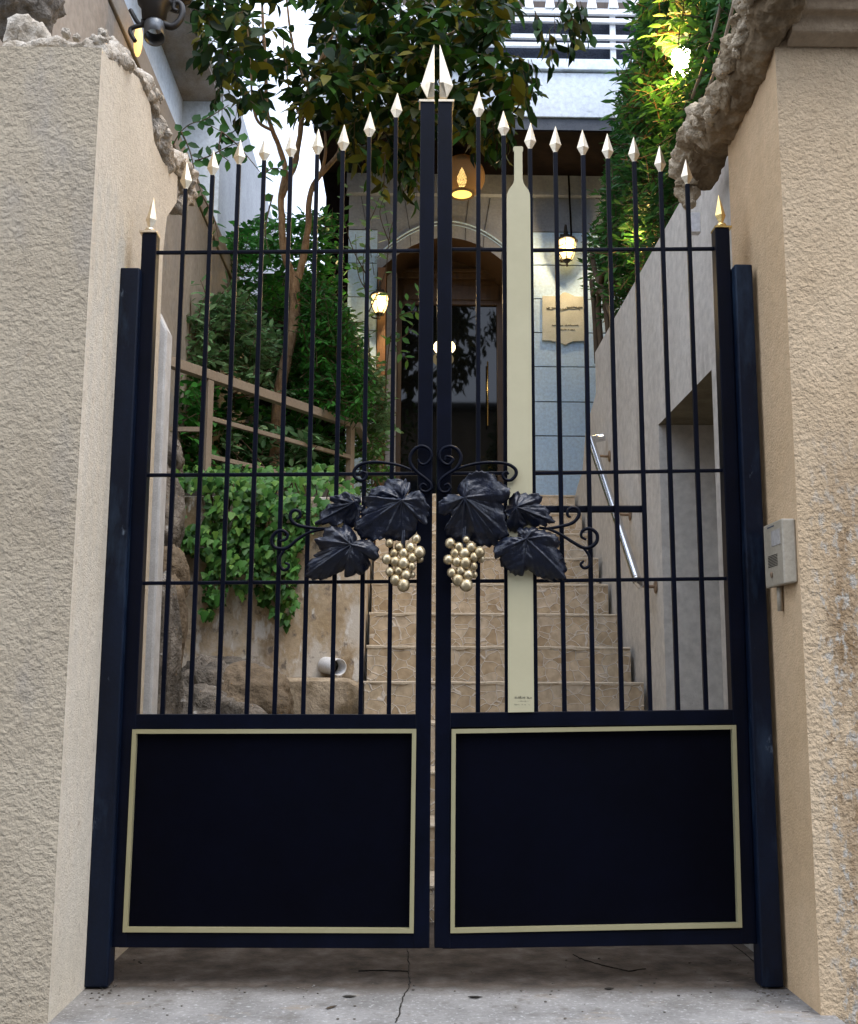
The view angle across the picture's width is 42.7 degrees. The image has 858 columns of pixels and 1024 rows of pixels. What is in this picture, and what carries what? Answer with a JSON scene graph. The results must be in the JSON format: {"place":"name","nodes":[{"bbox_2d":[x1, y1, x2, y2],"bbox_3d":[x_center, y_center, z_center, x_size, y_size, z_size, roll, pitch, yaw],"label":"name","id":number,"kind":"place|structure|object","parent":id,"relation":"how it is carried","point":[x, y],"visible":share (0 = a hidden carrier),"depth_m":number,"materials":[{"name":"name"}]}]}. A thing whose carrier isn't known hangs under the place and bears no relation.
{"place":"outdoors","nodes":[
{"label":"outdoors","id":0,"kind":"place"},
{"bbox_2d":[184,485,329,496],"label":"planting bed soil","id":1,"kind":"structure","parent":0,"point":[314,495],"depth_m":6.30,"materials":[{"name":"brown soil"}]},
{"bbox_2d":[186,275,215,354],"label":"shrub","id":2,"kind":"object","parent":1,"relation":"on","point":[211,307],"visible":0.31,"depth_m":6.84,"materials":[{"name":"green plant"}]},
{"bbox_2d":[178,375,224,472],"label":"shrub","id":3,"kind":"object","parent":1,"relation":"on","point":[192,395],"visible":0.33,"depth_m":6.59,"materials":[{"name":"green plant"}]},
{"bbox_2d":[190,270,296,398],"bbox_3d":[-1.369,-1.150,7.557,0.965,0.946,1.419,0,-9,-1],"label":"shrub","id":4,"kind":"object","parent":1,"relation":"on","point":[245,338],"visible":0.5,"depth_m":7.11,"materials":[{"name":"green plant"}]},
{"bbox_2d":[168,356,385,494],"bbox_3d":[-0.795,-0.303,7.079,0.380,0.726,3.073,-4,-10,26],"label":"metal railing","id":5,"kind":"object","parent":1,"relation":"on","point":[213,377],"visible":0.5,"depth_m":6.44,"materials":[{"name":"beige paint"}]},
{"bbox_2d":[212,418,357,488],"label":"shrub","id":6,"kind":"object","parent":1,"relation":"on","point":[301,435],"visible":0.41,"depth_m":7.11,"materials":[{"name":"green plant"}]},
{"bbox_2d":[225,209,348,465],"bbox_3d":[-1.338,-1.414,9.540,1.438,2.745,0.998,0,-9,-1],"label":"shrub","id":7,"kind":"object","parent":1,"relation":"on","point":[271,269],"visible":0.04,"depth_m":9.49,"materials":[{"name":"green plant"}]},
{"bbox_2d":[212,378,366,484],"bbox_3d":[-1.254,-0.581,7.971,1.641,1.096,1.076,0,-9,-1],"label":"shrub","id":8,"kind":"object","parent":1,"relation":"on","point":[243,405],"visible":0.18,"depth_m":7.75,"materials":[{"name":"green plant"}]},
{"bbox_2d":[273,262,381,429],"bbox_3d":[-0.727,-1.196,7.700,0.878,1.478,1.384,0,-9,-1],"label":"shrub","id":9,"kind":"object","parent":1,"relation":"on","point":[325,361],"visible":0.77,"depth_m":7.31,"materials":[{"name":"green plant"}]},
{"bbox_2d":[336,184,392,388],"bbox_3d":[-0.472,-1.700,8.184,0.491,1.606,0.179,-1,-9,11],"label":"sapling","id":10,"kind":"object","parent":1,"relation":"on","point":[361,267],"visible":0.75,"depth_m":8.21,"materials":[{"name":"green plant"}]},
{"bbox_2d":[328,285,402,456],"bbox_3d":[-0.501,-1.052,8.241,0.636,1.428,1.007,0,-9,-1],"label":"shrub","id":11,"kind":"object","parent":1,"relation":"on","point":[381,426],"visible":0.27,"depth_m":7.97,"materials":[{"name":"green plant"}]},
{"bbox_2d":[354,425,396,495],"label":"shrub","id":12,"kind":"object","parent":1,"relation":"on","point":[376,453],"visible":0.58,"depth_m":7.60,"materials":[{"name":"green plant"}]},
{"bbox_2d":[185,0,596,466],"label":"courtyard tree","id":13,"kind":"object","parent":1,"relation":"on","point":[341,74],"visible":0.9,"depth_m":7.12,"materials":[{"name":"green plant"}]},
{"bbox_2d":[376,284,418,403],"bbox_3d":[-0.203,-1.250,8.036,0.379,0.947,0.130,0,-9,-1],"label":"sapling","id":14,"kind":"object","parent":1,"relation":"on","point":[402,315],"visible":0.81,"depth_m":8.02,"materials":[{"name":"green plant"}]},
{"bbox_2d":[213,0,325,271],"label":"sky","id":15,"kind":"structure","parent":0,"point":[306,165],"materials":[{"name":"white"}]},
{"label":"street ground","id":16,"kind":"structure","parent":0,"visible":0},
{"bbox_2d":[0,13,198,1023],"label":"gate pillar","id":17,"kind":"structure","parent":16,"relation":"on","point":[93,161],"depth_m":2.69,"materials":[{"name":"beige paint"}]},
{"bbox_2d":[0,0,65,42],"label":"stone stump","id":18,"kind":"object","parent":17,"relation":"on","point":[48,13],"visible":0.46,"depth_m":3.20,"materials":[{"name":"grey stone"}]},
{"bbox_2d":[0,0,254,485],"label":"boundary wall","id":19,"kind":"structure","parent":16,"relation":"on","point":[84,19],"depth_m":6.39,"materials":[{"name":"beige paint"}]},
{"bbox_2d":[128,0,191,56],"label":"ornate lamp","id":20,"kind":"object","parent":19,"relation":"attached to","point":[154,13],"visible":1,"depth_m":4.97,"materials":[{"name":"grey metal"}]},
{"bbox_2d":[185,310,223,370],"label":"shrub","id":21,"kind":"object","parent":19,"relation":"attached to","point":[196,359],"visible":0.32,"depth_m":6.79,"materials":[{"name":"green plant"}]},
{"bbox_2d":[172,101,296,264],"bbox_3d":[-1.122,-1.784,5.935,0.828,0.895,0.194,0,-9,-1],"label":"climbing vine","id":22,"kind":"object","parent":19,"relation":"attached to","point":[229,138],"visible":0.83,"depth_m":5.94,"materials":[{"name":"green plant"}]},
{"bbox_2d":[225,205,355,326],"bbox_3d":[-1.144,-1.967,8.684,1.142,1.204,1.093,0,-9,-1],"label":"shrub","id":23,"kind":"object","parent":19,"relation":"on","point":[277,308],"visible":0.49,"depth_m":8.55,"materials":[{"name":"green plant"}]},
{"bbox_2d":[124,0,284,294],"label":"neighbour building","id":24,"kind":"structure","parent":16,"relation":"on","point":[188,93],"depth_m":9.56,"materials":[{"name":"white paint"}]},
{"bbox_2d":[237,75,302,261],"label":"pale house","id":25,"kind":"structure","parent":16,"relation":"on","point":[257,133],"depth_m":13.44,"materials":[{"name":"white paint"}]},
{"bbox_2d":[182,496,373,713],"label":"retaining wall","id":26,"kind":"structure","parent":16,"relation":"on","point":[318,643],"depth_m":4.95,"materials":[{"name":"paint"}]},
{"bbox_2d":[167,430,184,472],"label":"boulder","id":27,"kind":"object","parent":26,"relation":"on","point":[180,461],"visible":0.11,"depth_m":5.02,"materials":[{"name":"brown stone"}]},
{"bbox_2d":[176,462,360,633],"bbox_3d":[-0.894,0.123,5.371,1.159,0.980,1.152,0,-9,-1],"label":"ivy","id":28,"kind":"object","parent":26,"relation":"on","point":[237,564],"visible":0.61,"depth_m":4.91,"materials":[{"name":"green plant"}]},
{"bbox_2d":[318,657,346,675],"bbox_3d":[-0.431,0.686,4.880,0.076,0.086,0.136,6,-11,-32],"label":"drain pipe","id":29,"kind":"object","parent":26,"relation":"attached to","point":[324,663],"visible":0.7,"depth_m":4.87,"materials":[{"name":"white plastic"}]},
{"bbox_2d":[258,273,320,464],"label":"back wall","id":30,"kind":"structure","parent":16,"relation":"on","point":[265,403],"depth_m":9.97,"materials":[{"name":"concrete"}]},
{"bbox_2d":[48,922,845,1023],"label":"threshold slab","id":31,"kind":"structure","parent":16,"relation":"on","point":[217,976],"depth_m":2.74,"materials":[{"name":"concrete"}]},
{"bbox_2d":[84,268,141,986],"bbox_3d":[-0.820,0.258,2.886,0.060,1.868,0.062,0,-9,-1],"label":"gate post","id":32,"kind":"object","parent":31,"relation":"on","point":[100,961],"visible":0.89,"depth_m":2.84,"materials":[{"name":"black metal"}]},
{"bbox_2d":[112,46,434,947],"bbox_3d":[-0.397,-0.131,2.936,0.819,2.482,0.115,0,-9,-1],"label":"gate leaf","id":33,"kind":"object","parent":32,"relation":"attached to","point":[246,828],"visible":1,"depth_m":2.84,"materials":[{"name":"black paint"}]},
{"bbox_2d":[143,314,171,713],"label":"granite slab","id":34,"kind":"structure","parent":31,"relation":"on","point":[150,699],"depth_m":3.41,"materials":[{"name":"grey stone"}]},
{"bbox_2d":[84,958,797,1019],"bbox_3d":[0.025,1.190,2.757,1.716,0.006,0.560,0,-9,-1],"label":"grit","id":35,"kind":"object","parent":31,"relation":"on","point":[115,985],"visible":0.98,"depth_m":2.71,"materials":[{"name":"grey gravel"}]},
{"bbox_2d":[364,494,643,921],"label":"stone staircase","id":36,"kind":"structure","parent":31,"relation":"on","point":[463,659],"depth_m":5.19,"materials":[{"name":"beige stone"}]},
{"bbox_2d":[310,0,639,544],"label":"house","id":37,"kind":"structure","parent":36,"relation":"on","point":[572,107],"depth_m":9.47,"materials":[{"name":"beige paint"}]},
{"bbox_2d":[370,281,389,319],"bbox_3d":[-0.416,-1.786,9.246,0.173,0.361,0.221,0,-9,-1],"label":"wall lantern","id":38,"kind":"object","parent":37,"relation":"attached to","point":[380,306],"depth_m":9.17,"materials":[{"name":"white glass"}]},
{"bbox_2d":[433,341,454,352],"bbox_3d":[0.138,-1.847,9.758,0.196,0.935,0.120,0,-9,-1],"label":"pierced lamp","id":39,"kind":"object","parent":37,"relation":"hanging from","point":[435,347],"visible":0.19,"depth_m":9.67,"materials":[{"name":"white glass"}]},
{"bbox_2d":[452,154,484,200],"bbox_3d":[0.275,-2.819,9.153,0.385,0.372,0.385,0,-9,-1],"label":"pendant lamp","id":40,"kind":"object","parent":37,"relation":"hanging from","point":[463,177],"visible":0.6,"depth_m":9.01,"materials":[{"name":"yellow glass"}]},
{"bbox_2d":[542,292,583,344],"bbox_3d":[1.145,-1.652,9.377,0.355,0.469,0.026,0,-9,-1],"label":"wall plaque","id":41,"kind":"object","parent":37,"relation":"attached to","point":[571,319],"depth_m":9.37,"materials":[{"name":"beige metal"}]},
{"bbox_2d":[559,224,577,266],"bbox_3d":[1.174,-2.279,9.379,0.192,0.401,0.232,0,-9,-1],"label":"wall lantern","id":42,"kind":"object","parent":37,"relation":"attached to","point":[566,240],"depth_m":9.30,"materials":[{"name":"white glass"}]},
{"bbox_2d":[358,944,753,1022],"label":"slab cracks","id":43,"kind":"object","parent":31,"relation":"on","point":[573,954],"visible":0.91,"depth_m":2.91,"materials":[{"name":"concrete"}]},
{"bbox_2d":[731,264,782,986],"bbox_3d":[0.864,0.256,2.918,0.056,1.898,0.062,0,-9,-1],"label":"gate post","id":44,"kind":"object","parent":31,"relation":"on","point":[768,965],"visible":0.89,"depth_m":2.88,"materials":[{"name":"black metal"}]},
{"bbox_2d":[434,46,756,948],"bbox_3d":[0.439,-0.124,2.949,0.838,2.483,0.118,0,-9,-1],"label":"gate leaf","id":45,"kind":"object","parent":44,"relation":"attached to","point":[566,828],"visible":1,"depth_m":2.86,"materials":[{"name":"black paint"}]},
{"bbox_2d":[575,156,753,951],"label":"garden wall","id":46,"kind":"structure","parent":16,"relation":"on","point":[688,608],"depth_m":4.46,"materials":[{"name":"paint"}]},
{"bbox_2d":[591,433,657,593],"bbox_3d":[0.876,-0.039,5.072,0.113,0.913,1.117,0,-9,-1],"label":"handrail","id":47,"kind":"object","parent":46,"relation":"attached to","point":[624,540],"visible":0.76,"depth_m":5.03,"materials":[{"name":"silver metal"}]},
{"bbox_2d":[577,0,736,362],"bbox_3d":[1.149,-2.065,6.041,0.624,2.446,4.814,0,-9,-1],"label":"hedge","id":48,"kind":"object","parent":46,"relation":"on","point":[656,99],"visible":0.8,"depth_m":5.13,"materials":[{"name":"green plant"}]},
{"bbox_2d":[662,33,690,77],"bbox_3d":[1.185,-1.954,4.695,0.376,0.225,0.150,0,-9,-1],"label":"garden lamp","id":49,"kind":"object","parent":48,"relation":"in","point":[679,63],"visible":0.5,"depth_m":4.64,"materials":[{"name":"beige"}]},
{"bbox_2d":[691,3,733,98],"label":"trellis wires","id":50,"kind":"object","parent":48,"relation":"attached to","point":[710,46],"visible":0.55,"depth_m":3.83,"materials":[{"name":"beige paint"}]},
{"bbox_2d":[691,213,700,235],"bbox_3d":[0.828,-0.901,3.432,0.036,0.065,0.030,0,-9,-1],"label":"junction box","id":51,"kind":"object","parent":46,"relation":"attached to","point":[695,225],"visible":0.56,"depth_m":3.42,"materials":[{"name":"white plastic"}]},
{"bbox_2d":[668,0,857,1023],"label":"gate pillar","id":52,"kind":"structure","parent":16,"relation":"on","point":[772,114],"depth_m":2.80,"materials":[{"name":"beige paint"}]},
{"bbox_2d":[764,519,796,610],"bbox_3d":[0.888,0.137,2.783,0.036,0.224,0.158,0,-9,-1],"label":"intercom","id":53,"kind":"object","parent":52,"relation":"attached to","point":[780,554],"visible":1,"depth_m":2.74,"materials":[{"name":"beige plastic"}]},
{"bbox_2d":[771,528,780,546],"bbox_3d":[0.875,0.064,2.769,0.002,0.039,0.066,0,-9,-1],"label":"name window","id":54,"kind":"structure","parent":53,"relation":"in","point":[775,534],"depth_m":2.77,"materials":[{"name":"plastic"}]},
{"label":"bed ground","id":55,"kind":"structure","parent":0,"visible":0},
{"bbox_2d":[157,587,171,713],"bbox_3d":[-0.946,0.598,3.684,0.152,0.755,0.230,0,-9,-1],"label":"boulder","id":56,"kind":"object","parent":55,"relation":"on","point":[168,710],"visible":0.12,"depth_m":3.69,"materials":[{"name":"brown stone"}]},
{"bbox_2d":[162,571,183,713],"bbox_3d":[-0.986,0.625,3.928,0.211,0.842,0.296,0,-9,-1],"label":"boulder","id":57,"kind":"object","parent":55,"relation":"on","point":[176,692],"visible":0.15,"depth_m":3.89,"materials":[{"name":"brown stone"}]},
{"bbox_2d":[181,654,228,687],"bbox_3d":[-0.852,0.784,4.268,0.353,0.462,0.462,0,-9,-1],"label":"boulder","id":58,"kind":"object","parent":55,"relation":"on","point":[205,668],"visible":0.18,"depth_m":4.15,"materials":[{"name":"brown stone"}]},
{"bbox_2d":[181,655,269,670],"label":"boulder","id":59,"kind":"object","parent":58,"relation":"on","point":[228,660],"visible":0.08,"depth_m":4.49,"materials":[{"name":"brown stone"}]},
{"bbox_2d":[171,573,187,668],"bbox_3d":[-1.042,0.466,4.413,0.137,0.442,0.204,0,-9,-1],"label":"boulder","id":60,"kind":"object","parent":59,"relation":"on","point":[183,609],"visible":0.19,"depth_m":4.40,"materials":[{"name":"brown stone"}]},
{"bbox_2d":[163,544,189,597],"bbox_3d":[-1.109,0.303,4.643,0.184,0.342,0.251,0,-9,-1],"label":"boulder","id":61,"kind":"object","parent":60,"relation":"on","point":[180,568],"visible":0.23,"depth_m":4.59,"materials":[{"name":"brown stone"}]},
{"bbox_2d":[164,464,185,548],"bbox_3d":[-1.205,0.071,4.822,0.258,0.584,0.325,0,-9,-1],"label":"boulder","id":62,"kind":"object","parent":61,"relation":"on","point":[179,519],"visible":0.16,"depth_m":4.81,"materials":[{"name":"brown stone"}]},
{"bbox_2d":[181,683,267,713],"bbox_3d":[-0.825,0.806,4.069,0.482,0.344,0.394,0,-9,-1],"label":"boulder","id":63,"kind":"object","parent":55,"relation":"on","point":[204,700],"visible":0.15,"depth_m":3.95,"materials":[{"name":"brown stone"}]},
{"bbox_2d":[222,661,294,713],"bbox_3d":[-0.693,0.769,4.217,0.359,0.392,0.426,0,-9,-1],"label":"boulder","id":64,"kind":"object","parent":55,"relation":"on","point":[261,686],"visible":0.33,"depth_m":4.11,"materials":[{"name":"brown stone"}]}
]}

